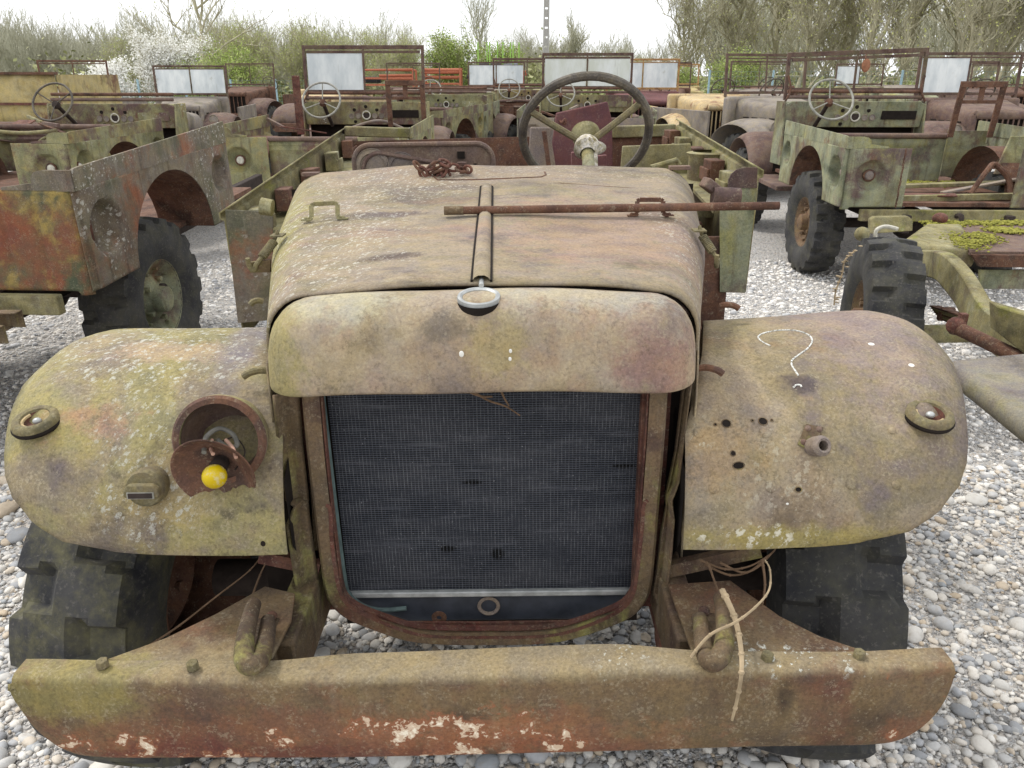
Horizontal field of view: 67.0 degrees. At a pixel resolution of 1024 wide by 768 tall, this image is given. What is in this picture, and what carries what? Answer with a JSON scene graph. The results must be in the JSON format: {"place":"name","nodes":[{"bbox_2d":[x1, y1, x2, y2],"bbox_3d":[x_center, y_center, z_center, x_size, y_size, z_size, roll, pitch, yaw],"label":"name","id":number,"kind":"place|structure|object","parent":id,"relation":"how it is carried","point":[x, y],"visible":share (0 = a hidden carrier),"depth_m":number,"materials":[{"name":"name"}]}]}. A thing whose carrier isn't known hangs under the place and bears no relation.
{"place":"outdoors","nodes":[
{"label":"outdoors","id":0,"kind":"place"},
{"bbox_2d":[0,325,8,343],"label":"steel channel","id":1,"kind":"object","parent":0,"point":[3,337],"visible":1,"depth_m":3.01,"materials":[{"name":"brown metal"}]},
{"bbox_2d":[0,310,25,330],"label":"steel channel","id":2,"kind":"object","parent":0,"point":[9,319],"visible":1,"depth_m":3.19,"materials":[{"name":"brown metal"}]},
{"bbox_2d":[495,71,523,86],"bbox_3d":[-0.567,-11.528,30.931,2.079,1.833,1.070,0,22,0],"label":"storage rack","id":3,"kind":"object","parent":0,"point":[511,86],"visible":0.05,"depth_m":30.31,"materials":[{"name":"orange metal"}]},
{"bbox_2d":[0,76,1023,767],"bbox_3d":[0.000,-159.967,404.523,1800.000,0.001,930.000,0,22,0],"label":"ground","id":4,"kind":"structure","parent":0,"point":[210,242],"depth_m":3.09,"materials":[{"name":"grey gravel"}]},
{"bbox_2d":[0,72,122,123],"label":"truck","id":5,"kind":"object","parent":4,"relation":"on","point":[18,90],"visible":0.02,"depth_m":9.70,"materials":[{"name":"yellow paint"}]},
{"bbox_2d":[36,60,147,103],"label":"distant truck","id":6,"kind":"object","parent":4,"relation":"on","point":[123,102],"visible":0.02,"depth_m":17.27,"materials":[{"name":"grey paint"}]},
{"bbox_2d":[0,82,202,189],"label":"command truck","id":7,"kind":"object","parent":4,"relation":"on","point":[67,136],"visible":0.42,"depth_m":7.76,"materials":[{"name":"green paint"}]},
{"bbox_2d":[72,52,141,97],"bbox_3d":[-14.505,-10.634,27.929,2.244,2.466,2.547,13,25,30],"label":"blossom tree","id":8,"kind":"object","parent":4,"relation":"on","point":[113,69],"visible":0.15,"depth_m":27.59,"materials":[{"name":"white plant"}]},
{"bbox_2d":[73,28,159,101],"bbox_3d":[-17.059,-13.994,34.408,2.906,3.916,3.471,11,24,25],"label":"budding tree","id":9,"kind":"object","parent":4,"relation":"on","point":[117,56],"visible":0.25,"depth_m":34.09,"materials":[{"name":"green plant"}]},
{"bbox_2d":[0,121,262,336],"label":"command truck","id":10,"kind":"object","parent":4,"relation":"on","point":[105,242],"visible":0.87,"depth_m":3.82,"materials":[{"name":"paint"}]},
{"bbox_2d":[120,14,220,103],"bbox_3d":[-12.850,-11.843,29.292,3.584,3.735,3.127,-14,26,-32],"label":"blossom tree","id":11,"kind":"object","parent":4,"relation":"on","point":[164,54],"visible":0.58,"depth_m":28.67,"materials":[{"name":"white plant"}]},
{"bbox_2d":[156,55,214,96],"bbox_3d":[-11.889,-10.955,28.741,2.705,2.483,1.868,11,24,25],"label":"green bush","id":12,"kind":"object","parent":4,"relation":"on","point":[190,84],"visible":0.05,"depth_m":28.58,"materials":[{"name":"green plant"}]},
{"bbox_2d":[118,0,274,67],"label":"bare tree","id":13,"kind":"object","parent":4,"relation":"on","point":[200,19],"visible":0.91,"depth_m":31.69,"materials":[{"name":"brown plant"}]},
{"bbox_2d":[152,65,256,126],"bbox_3d":[-6.780,-5.862,16.868,1.963,2.003,3.890,-3,22,-7],"label":"parked truck","id":14,"kind":"object","parent":4,"relation":"on","point":[208,110],"visible":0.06,"depth_m":16.13,"materials":[{"name":"grey glass"}]},
{"bbox_2d":[120,79,303,104],"bbox_3d":[-10.000,-10.097,27.734,9.291,1.550,0.072,-5,22,-12],"label":"fence","id":15,"kind":"object","parent":4,"relation":"on","point":[138,86],"visible":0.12,"depth_m":27.43,"materials":[{"name":"metal"}]},
{"bbox_2d":[190,15,263,67],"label":"budding tree","id":16,"kind":"object","parent":4,"relation":"on","point":[208,50],"visible":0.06,"depth_m":40.93,"materials":[{"name":"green plant"}]},
{"bbox_2d":[192,32,271,86],"bbox_3d":[-10.653,-11.569,29.266,2.451,3.259,3.550,4,22,10],"label":"green bush","id":17,"kind":"object","parent":4,"relation":"on","point":[236,74],"visible":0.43,"depth_m":29.02,"materials":[{"name":"green plant"}]},
{"bbox_2d":[206,8,271,85],"bbox_3d":[-12.606,-14.561,34.902,4.093,4.617,3.426,10,24,24],"label":"budding tree","id":18,"kind":"object","parent":4,"relation":"on","point":[229,35],"visible":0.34,"depth_m":34.22,"materials":[{"name":"green plant"}]},
{"bbox_2d":[215,1,283,85],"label":"budding tree","id":19,"kind":"object","parent":4,"relation":"on","point":[265,56],"visible":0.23,"depth_m":38.63,"materials":[{"name":"green plant"}]},
{"bbox_2d":[218,63,293,135],"bbox_3d":[-7.370,-8.313,22.673,1.963,2.003,3.890,3,22,7],"label":"distant truck","id":20,"kind":"object","parent":4,"relation":"on","point":[264,99],"visible":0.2,"depth_m":21.48,"materials":[{"name":"metal"}]},
{"bbox_2d":[259,12,333,85],"bbox_3d":[-11.203,-16.663,39.995,4.202,4.741,3.518,-1,22,-3],"label":"budding tree","id":21,"kind":"object","parent":4,"relation":"on","point":[282,50],"visible":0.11,"depth_m":39.90,"materials":[{"name":"green plant"}]},
{"bbox_2d":[272,2,340,89],"bbox_3d":[-9.659,-15.376,36.359,3.452,5.051,2.545,10,24,23],"label":"budding tree","id":22,"kind":"object","parent":4,"relation":"on","point":[297,63],"visible":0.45,"depth_m":36.09,"materials":[{"name":"green plant"}]},
{"bbox_2d":[272,89,385,135],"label":"distant truck","id":23,"kind":"object","parent":4,"relation":"on","point":[284,114],"visible":0.12,"depth_m":17.00,"materials":[{"name":"beige paint"}]},
{"bbox_2d":[223,45,454,184],"bbox_3d":[-1.782,-2.787,8.826,1.923,2.025,3.964,1,22,1],"label":"command truck","id":24,"kind":"object","parent":4,"relation":"on","point":[254,145],"visible":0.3,"depth_m":9.12,"materials":[{"name":"green paint"}]},
{"bbox_2d":[325,18,392,89],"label":"budding tree","id":25,"kind":"object","parent":4,"relation":"on","point":[340,39],"visible":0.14,"depth_m":42.78,"materials":[{"name":"green plant"}]},
{"bbox_2d":[338,17,407,95],"bbox_3d":[-6.733,-15.765,38.294,3.837,4.329,3.212,4,22,11],"label":"budding tree","id":26,"kind":"object","parent":4,"relation":"on","point":[378,55],"visible":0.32,"depth_m":37.68,"materials":[{"name":"green plant"}]},
{"bbox_2d":[365,70,417,86],"bbox_3d":[-4.781,-11.171,29.997,2.152,1.864,1.070,0,22,0],"label":"storage rack","id":27,"kind":"object","parent":4,"relation":"on","point":[390,78],"visible":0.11,"depth_m":29.27,"materials":[{"name":"orange metal"}]},
{"bbox_2d":[363,76,380,82],"bbox_3d":[-5.477,-11.673,29.688,0.805,0.242,0.820,0,22,0],"label":"pipe bundle","id":28,"kind":"object","parent":27,"relation":"on","point":[373,80],"visible":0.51,"depth_m":29.38,"materials":[{"name":"black metal"}]},
{"bbox_2d":[365,68,415,71],"bbox_3d":[-4.712,-12.006,29.575,2.068,0.105,0.708,0,22,0],"label":"pipe bundle","id":29,"kind":"object","parent":27,"relation":"on","point":[410,69],"visible":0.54,"depth_m":29.26,"materials":[{"name":"orange metal"}]},
{"bbox_2d":[379,74,411,79],"bbox_3d":[-4.431,-11.755,29.634,1.295,0.233,0.746,0,22,0],"label":"pipe bundle","id":30,"kind":"object","parent":27,"relation":"on","point":[396,75],"visible":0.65,"depth_m":29.33,"materials":[{"name":"orange metal"}]},
{"bbox_2d":[379,20,427,86],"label":"budding tree","id":31,"kind":"object","parent":4,"relation":"on","point":[402,34],"visible":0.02,"depth_m":44.00,"materials":[{"name":"green plant"}]},
{"bbox_2d":[381,23,430,86],"bbox_3d":[-5.447,-16.233,39.411,2.981,4.362,2.198,4,22,10],"label":"budding tree","id":32,"kind":"object","parent":4,"relation":"on","point":[410,57],"visible":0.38,"depth_m":39.20,"materials":[{"name":"green plant"}]},
{"bbox_2d":[383,63,440,101],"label":"distant truck","id":33,"kind":"object","parent":4,"relation":"on","point":[399,88],"visible":0.04,"depth_m":20.97,"materials":[{"name":"metal"}]},
{"bbox_2d":[425,68,462,85],"bbox_3d":[-2.742,-11.579,30.911,1.501,1.943,1.070,0,22,0],"label":"storage rack","id":34,"kind":"object","parent":4,"relation":"on","point":[460,77],"visible":0.34,"depth_m":30.26,"materials":[{"name":"orange metal"}]},
{"bbox_2d":[425,78,457,78],"bbox_3d":[-2.798,-12.108,30.595,1.395,0.118,0.718,0,22,0],"label":"pipe bundle","id":35,"kind":"object","parent":34,"relation":"on","point":[442,78],"visible":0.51,"depth_m":30.28,"materials":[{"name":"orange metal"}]},
{"bbox_2d":[425,68,461,73],"bbox_3d":[-2.780,-12.345,30.516,1.605,0.213,0.737,0,22,0],"label":"pipe bundle","id":36,"kind":"object","parent":34,"relation":"on","point":[442,70],"visible":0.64,"depth_m":30.21,"materials":[{"name":"orange metal"}]},
{"bbox_2d":[391,79,499,137],"bbox_3d":[-1.105,-4.583,13.852,1.923,1.628,3.964,3,22,7],"label":"command truck","id":37,"kind":"object","parent":4,"relation":"on","point":[496,111],"visible":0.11,"depth_m":13.86,"materials":[{"name":"grey paint"}]},
{"bbox_2d":[416,18,491,85],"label":"green bush","id":38,"kind":"object","parent":4,"relation":"on","point":[444,55],"visible":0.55,"depth_m":42.50,"materials":[{"name":"green plant"}]},
{"bbox_2d":[403,87,516,138],"bbox_3d":[-1.265,-3.914,12.329,1.923,1.516,3.964,6,23,16],"label":"command truck","id":39,"kind":"object","parent":4,"relation":"on","point":[460,116],"visible":0.24,"depth_m":12.48,"materials":[{"name":"green paint"}]},
{"bbox_2d":[451,0,498,58],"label":"slim tree","id":40,"kind":"object","parent":4,"relation":"on","point":[477,10],"visible":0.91,"depth_m":57.36,"materials":[{"name":"grey plant"}]},
{"bbox_2d":[477,42,478,61],"bbox_3d":[-1.308,-12.606,29.854,0.050,1.100,0.050,0,22,0],"label":"green stake","id":41,"kind":"object","parent":4,"relation":"on","point":[477,51],"visible":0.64,"depth_m":29.76,"materials":[{"name":"green plant"}]},
{"bbox_2d":[4,71,967,767],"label":"derelict truck","id":42,"kind":"object","parent":4,"relation":"on","point":[336,435],"visible":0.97,"depth_m":1.58,"materials":[{"name":"paint"}]},
{"bbox_2d":[150,560,264,643],"bbox_3d":[-0.648,0.477,1.663,0.270,0.186,0.090,-10,24,-23],"label":"bramble cane","id":43,"kind":"object","parent":42,"relation":"on","point":[188,618],"visible":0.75,"depth_m":1.67,"materials":[{"name":"brown plant"}]},
{"bbox_2d":[412,158,472,177],"bbox_3d":[-0.199,-0.625,2.248,0.174,0.064,0.068,0,22,0],"label":"rusty chain","id":44,"kind":"object","parent":42,"relation":"on","point":[446,165],"visible":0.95,"depth_m":2.23,"materials":[{"name":"brown metal"}]},
{"bbox_2d":[470,392,519,415],"bbox_3d":[-0.041,0.034,1.516,0.114,0.063,0.006,0,22,0],"label":"dry twig","id":45,"kind":"object","parent":42,"relation":"attached to","point":[485,397],"visible":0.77,"depth_m":1.51,"materials":[{"name":"brown plant"}]},
{"bbox_2d":[444,202,779,214],"bbox_3d":[0.243,-0.430,1.894,0.819,0.033,0.021,0,22,0],"label":"iron bar","id":46,"kind":"object","parent":42,"relation":"on","point":[598,208],"visible":1,"depth_m":1.89,"materials":[{"name":"brown metal"}]},
{"bbox_2d":[690,560,771,657],"bbox_3d":[0.428,0.422,1.428,0.061,0.088,0.256,20,29,41],"label":"rope","id":47,"kind":"object","parent":42,"relation":"on","point":[701,643],"visible":1,"depth_m":1.38,"materials":[{"name":"beige fabric"}]},
{"bbox_2d":[719,588,744,720],"bbox_3d":[0.402,0.494,1.417,0.024,0.162,0.178,1,22,2],"label":"bramble cane","id":48,"kind":"object","parent":42,"relation":"hanging from","point":[725,596],"visible":0.99,"depth_m":1.36,"materials":[{"name":"beige plant"}]},
{"bbox_2d":[700,549,775,605],"bbox_3d":[0.481,0.415,1.583,0.170,0.119,0.114,-2,22,-6],"label":"bramble cane","id":49,"kind":"object","parent":42,"relation":"hanging from","point":[710,566],"visible":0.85,"depth_m":1.59,"materials":[{"name":"brown plant"}]},
{"bbox_2d":[486,42,487,61],"bbox_3d":[-0.976,-12.791,30.318,0.050,1.100,0.050,0,22,0],"label":"green stake","id":50,"kind":"object","parent":4,"relation":"on","point":[486,51],"visible":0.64,"depth_m":30.22,"materials":[{"name":"green plant"}]},
{"bbox_2d":[467,62,524,91],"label":"distant truck","id":51,"kind":"object","parent":4,"relation":"on","point":[480,73],"depth_m":19.64,"materials":[{"name":"grey paint"}]},
{"bbox_2d":[471,36,527,61],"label":"green bush","id":52,"kind":"object","parent":4,"relation":"on","point":[493,51],"visible":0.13,"depth_m":44.38,"materials":[{"name":"green plant"}]},
{"bbox_2d":[502,42,503,60],"bbox_3d":[-0.351,-12.606,29.854,0.050,1.100,0.050,0,22,0],"label":"green stake","id":53,"kind":"object","parent":4,"relation":"on","point":[502,51],"visible":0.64,"depth_m":29.75,"materials":[{"name":"green plant"}]},
{"bbox_2d":[0,433,1023,767],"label":"cobbles","id":54,"kind":"object","parent":4,"relation":"on","point":[20,533],"visible":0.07,"depth_m":2.50,"materials":[{"name":"grey gravel"}]},
{"bbox_2d":[0,0,1023,103],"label":"wood","id":55,"kind":"object","parent":4,"relation":"on","point":[11,47],"visible":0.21,"depth_m":48.78,"materials":[{"name":"green plant"}]},
{"bbox_2d":[512,42,513,60],"bbox_3d":[0.039,-12.606,29.854,0.050,1.100,0.050,0,22,0],"label":"green stake","id":56,"kind":"object","parent":4,"relation":"on","point":[512,50],"visible":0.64,"depth_m":29.74,"materials":[{"name":"green plant"}]},
{"bbox_2d":[4,21,1023,103],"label":"undergrowth","id":57,"kind":"object","parent":4,"relation":"on","point":[532,78],"visible":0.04,"depth_m":44.75,"materials":[{"name":"green plant"}]},
{"bbox_2d":[491,58,565,115],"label":"command truck","id":58,"kind":"object","parent":4,"relation":"on","point":[512,102],"visible":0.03,"depth_m":16.20,"materials":[{"name":"green paint"}]},
{"bbox_2d":[517,53,540,89],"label":"budding tree","id":59,"kind":"object","parent":4,"relation":"on","point":[533,74],"visible":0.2,"depth_m":50.42,"materials":[{"name":"green plant"}]},
{"bbox_2d":[543,0,549,81],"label":"utility pole","id":60,"kind":"object","parent":4,"relation":"on","point":[546,24],"visible":0.46,"depth_m":32.67,"materials":[{"name":"concrete"}]},
{"bbox_2d":[526,89,580,94],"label":"distant truck","id":61,"kind":"object","parent":4,"relation":"on","point":[562,90],"depth_m":20.31,"materials":[{"name":"brown paint"}]},
{"bbox_2d":[536,7,591,77],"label":"bare tree","id":62,"kind":"object","parent":4,"relation":"on","point":[574,37],"visible":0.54,"depth_m":55.75,"materials":[{"name":"plant"}]},
{"bbox_2d":[516,53,656,136],"bbox_3d":[1.140,-4.047,11.977,1.923,2.025,3.964,2,22,5],"label":"command truck","id":63,"kind":"object","parent":4,"relation":"on","point":[551,106],"visible":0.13,"depth_m":12.35,"materials":[{"name":"grey paint"}]},
{"bbox_2d":[635,52,647,74],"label":"budding tree","id":64,"kind":"object","parent":4,"relation":"on","point":[641,61],"visible":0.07,"depth_m":50.30,"materials":[{"name":"green plant"}]},
{"bbox_2d":[606,58,679,115],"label":"parked truck","id":65,"kind":"object","parent":4,"relation":"on","point":[660,76],"visible":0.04,"depth_m":15.52,"materials":[{"name":"glass"}]},
{"bbox_2d":[640,62,691,93],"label":"distant truck","id":66,"kind":"object","parent":4,"relation":"on","point":[684,90],"depth_m":20.00,"materials":[{"name":"metal"}]},
{"bbox_2d":[670,57,704,85],"bbox_3d":[7.167,-13.287,34.571,2.705,2.483,1.868,-2,22,-4],"label":"green bush","id":67,"kind":"object","parent":4,"relation":"on","point":[684,77],"visible":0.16,"depth_m":34.23,"materials":[{"name":"green plant"}]},
{"bbox_2d":[676,64,705,93],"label":"distant truck","id":68,"kind":"object","parent":4,"relation":"on","point":[695,89],"visible":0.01,"depth_m":22.89,"materials":[{"name":"yellow paint"}]},
{"bbox_2d":[656,0,729,84],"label":"bare tree","id":69,"kind":"object","parent":4,"relation":"on","point":[689,16],"visible":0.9,"depth_m":35.65,"materials":[{"name":"green plant"}]},
{"bbox_2d":[641,78,749,137],"bbox_3d":[3.406,-4.775,14.298,1.963,1.653,3.890,-2,22,-5],"label":"parked truck","id":70,"kind":"object","parent":4,"relation":"on","point":[712,103],"visible":0.14,"depth_m":12.97,"materials":[{"name":"beige paint"}]},
{"bbox_2d":[653,53,807,148],"bbox_3d":[3.789,-4.315,12.678,1.963,2.003,3.890,-7,23,-17],"label":"parked truck","id":71,"kind":"object","parent":4,"relation":"on","point":[741,115],"visible":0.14,"depth_m":11.83,"materials":[{"name":"grey paint"}]},
{"bbox_2d":[701,41,770,93],"bbox_3d":[8.929,-12.272,31.227,2.335,3.104,3.381,-8,23,-19],"label":"green bush","id":72,"kind":"object","parent":4,"relation":"on","point":[739,79],"visible":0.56,"depth_m":30.48,"materials":[{"name":"green plant"}]},
{"bbox_2d":[693,0,793,84],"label":"bare tree","id":73,"kind":"object","parent":4,"relation":"on","point":[727,20],"visible":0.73,"depth_m":37.14,"materials":[{"name":"brown plant"}]},
{"bbox_2d":[699,0,799,85],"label":"bare tree","id":74,"kind":"object","parent":4,"relation":"on","point":[773,40],"visible":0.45,"depth_m":39.16,"materials":[{"name":"brown plant"}]},
{"bbox_2d":[729,61,786,95],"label":"distant truck","id":75,"kind":"object","parent":4,"relation":"on","point":[759,85],"visible":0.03,"depth_m":18.17,"materials":[{"name":"grey paint"}]},
{"bbox_2d":[744,76,797,94],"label":"distant truck","id":76,"kind":"object","parent":4,"relation":"on","point":[771,87],"visible":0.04,"depth_m":23.23,"materials":[{"name":"metal"}]},
{"bbox_2d":[754,0,860,87],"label":"bare tree","id":77,"kind":"object","parent":4,"relation":"on","point":[820,11],"visible":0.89,"depth_m":32.79,"materials":[{"name":"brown plant"}]},
{"bbox_2d":[783,0,876,85],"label":"bare tree","id":78,"kind":"object","parent":4,"relation":"on","point":[852,9],"visible":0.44,"depth_m":34.64,"materials":[{"name":"brown plant"}]},
{"bbox_2d":[798,63,884,100],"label":"distant truck","id":79,"kind":"object","parent":4,"relation":"on","point":[844,74],"visible":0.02,"depth_m":22.39,"materials":[{"name":"green paint"}]},
{"bbox_2d":[707,70,1023,93],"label":"fence","id":80,"kind":"object","parent":4,"relation":"on","point":[901,78],"visible":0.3,"depth_m":27.20,"materials":[{"name":"metal"}]},
{"bbox_2d":[799,0,942,84],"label":"bare tree","id":81,"kind":"object","parent":4,"relation":"on","point":[922,12],"visible":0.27,"depth_m":35.33,"materials":[{"name":"brown plant"}]},
{"bbox_2d":[729,47,1023,272],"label":"command truck","id":82,"kind":"object","parent":4,"relation":"on","point":[828,162],"visible":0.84,"depth_m":7.06,"materials":[{"name":"green paint"}]},
{"bbox_2d":[862,54,869,71],"bbox_3d":[3.682,-3.337,8.043,0.087,0.180,0.039,0,22,0],"label":"mirror","id":83,"kind":"object","parent":82,"relation":"hanging from","point":[865,65],"visible":1,"depth_m":8.04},
{"bbox_2d":[895,148,906,207],"bbox_3d":[3.010,-1.590,5.988,0.017,0.454,0.017,20,29,41],"label":"hanging chain","id":84,"kind":"object","parent":82,"relation":"hanging from","point":[900,181],"visible":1,"depth_m":5.98,"materials":[{"name":"metal"}]},
{"bbox_2d":[825,0,933,85],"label":"bare tree","id":85,"kind":"object","parent":4,"relation":"on","point":[876,21],"visible":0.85,"depth_m":29.44,"materials":[{"name":"brown plant"}]},
{"bbox_2d":[833,93,938,100],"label":"distant truck","id":86,"kind":"object","parent":4,"relation":"on","point":[887,99],"depth_m":16.75,"materials":[{"name":"brown paint"}]},
{"bbox_2d":[875,85,918,87],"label":"distant truck","id":87,"kind":"object","parent":4,"relation":"on","point":[899,86],"depth_m":25.02,"materials":[{"name":"grey paint"}]},
{"bbox_2d":[898,72,919,84],"bbox_3d":[14.570,-10.404,28.170,2.029,1.862,1.401,-6,23,-16],"label":"green bush","id":88,"kind":"object","parent":4,"relation":"on","point":[908,81],"visible":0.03,"depth_m":28.11,"materials":[{"name":"green plant"}]},
{"bbox_2d":[840,213,1023,355],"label":"bare chassis","id":89,"kind":"object","parent":4,"relation":"on","point":[887,275],"visible":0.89,"depth_m":3.98,"materials":[{"name":"metal"}]},
{"bbox_2d":[832,245,862,304],"bbox_3d":[1.564,-0.507,3.620,0.110,0.285,0.014,0,22,0],"label":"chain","id":90,"kind":"object","parent":89,"relation":"attached to","point":[839,276],"visible":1,"depth_m":3.62,"materials":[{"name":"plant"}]},
{"bbox_2d":[902,0,1023,77],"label":"bare tree","id":91,"kind":"object","parent":4,"relation":"on","point":[955,46],"visible":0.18,"depth_m":36.48,"materials":[{"name":"brown plant"}]},
{"bbox_2d":[906,0,1023,80],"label":"bare tree","id":92,"kind":"object","parent":4,"relation":"on","point":[984,16],"visible":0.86,"depth_m":28.13,"materials":[{"name":"brown plant"}]},
{"bbox_2d":[911,52,1023,177],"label":"parked truck","id":93,"kind":"object","parent":4,"relation":"on","point":[946,75],"visible":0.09,"depth_m":11.12,"materials":[{"name":"grey paint"}]},
{"bbox_2d":[939,61,1023,108],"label":"distant truck","id":94,"kind":"object","parent":4,"relation":"on","point":[973,89],"visible":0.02,"depth_m":18.45,"materials":[{"name":"metal"}]},
{"bbox_2d":[969,63,1023,104],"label":"distant truck","id":95,"kind":"object","parent":4,"relation":"on","point":[1020,94],"visible":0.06,"depth_m":21.40,"materials":[{"name":"metal"}]},
{"bbox_2d":[977,0,1023,80],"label":"bare tree","id":96,"kind":"object","parent":4,"relation":"on","point":[1018,19],"visible":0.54,"depth_m":29.58,"materials":[{"name":"brown plant"}]},
{"bbox_2d":[983,0,1022,80],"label":"bare tree","id":97,"kind":"object","parent":4,"relation":"on","point":[1002,73],"visible":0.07,"depth_m":38.59,"materials":[{"name":"brown plant"}]},
{"bbox_2d":[0,0,1023,75],"label":"sky","id":98,"kind":"structure","parent":0,"point":[642,19],"materials":[{"name":"white"}]},
{"bbox_2d":[953,354,1023,442],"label":"truck wing","id":99,"kind":"structure","parent":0,"point":[993,387],"depth_m":2.47,"materials":[{"name":"metal"}]},
{"bbox_3d":[0.057,-12.265,30.532,1.026,0.200,0.733,0,22,0],"label":"pipe bundle","id":100,"kind":"object","parent":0,"visible":0},
{"bbox_2d":[518,42,519,60],"bbox_3d":[0.273,-12.791,30.318,0.050,1.100,0.050,0,22,0],"label":"green stake","id":101,"kind":"object","parent":100,"relation":"on","point":[518,50],"visible":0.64,"depth_m":30.20,"materials":[{"name":"green plant"}]}
]}

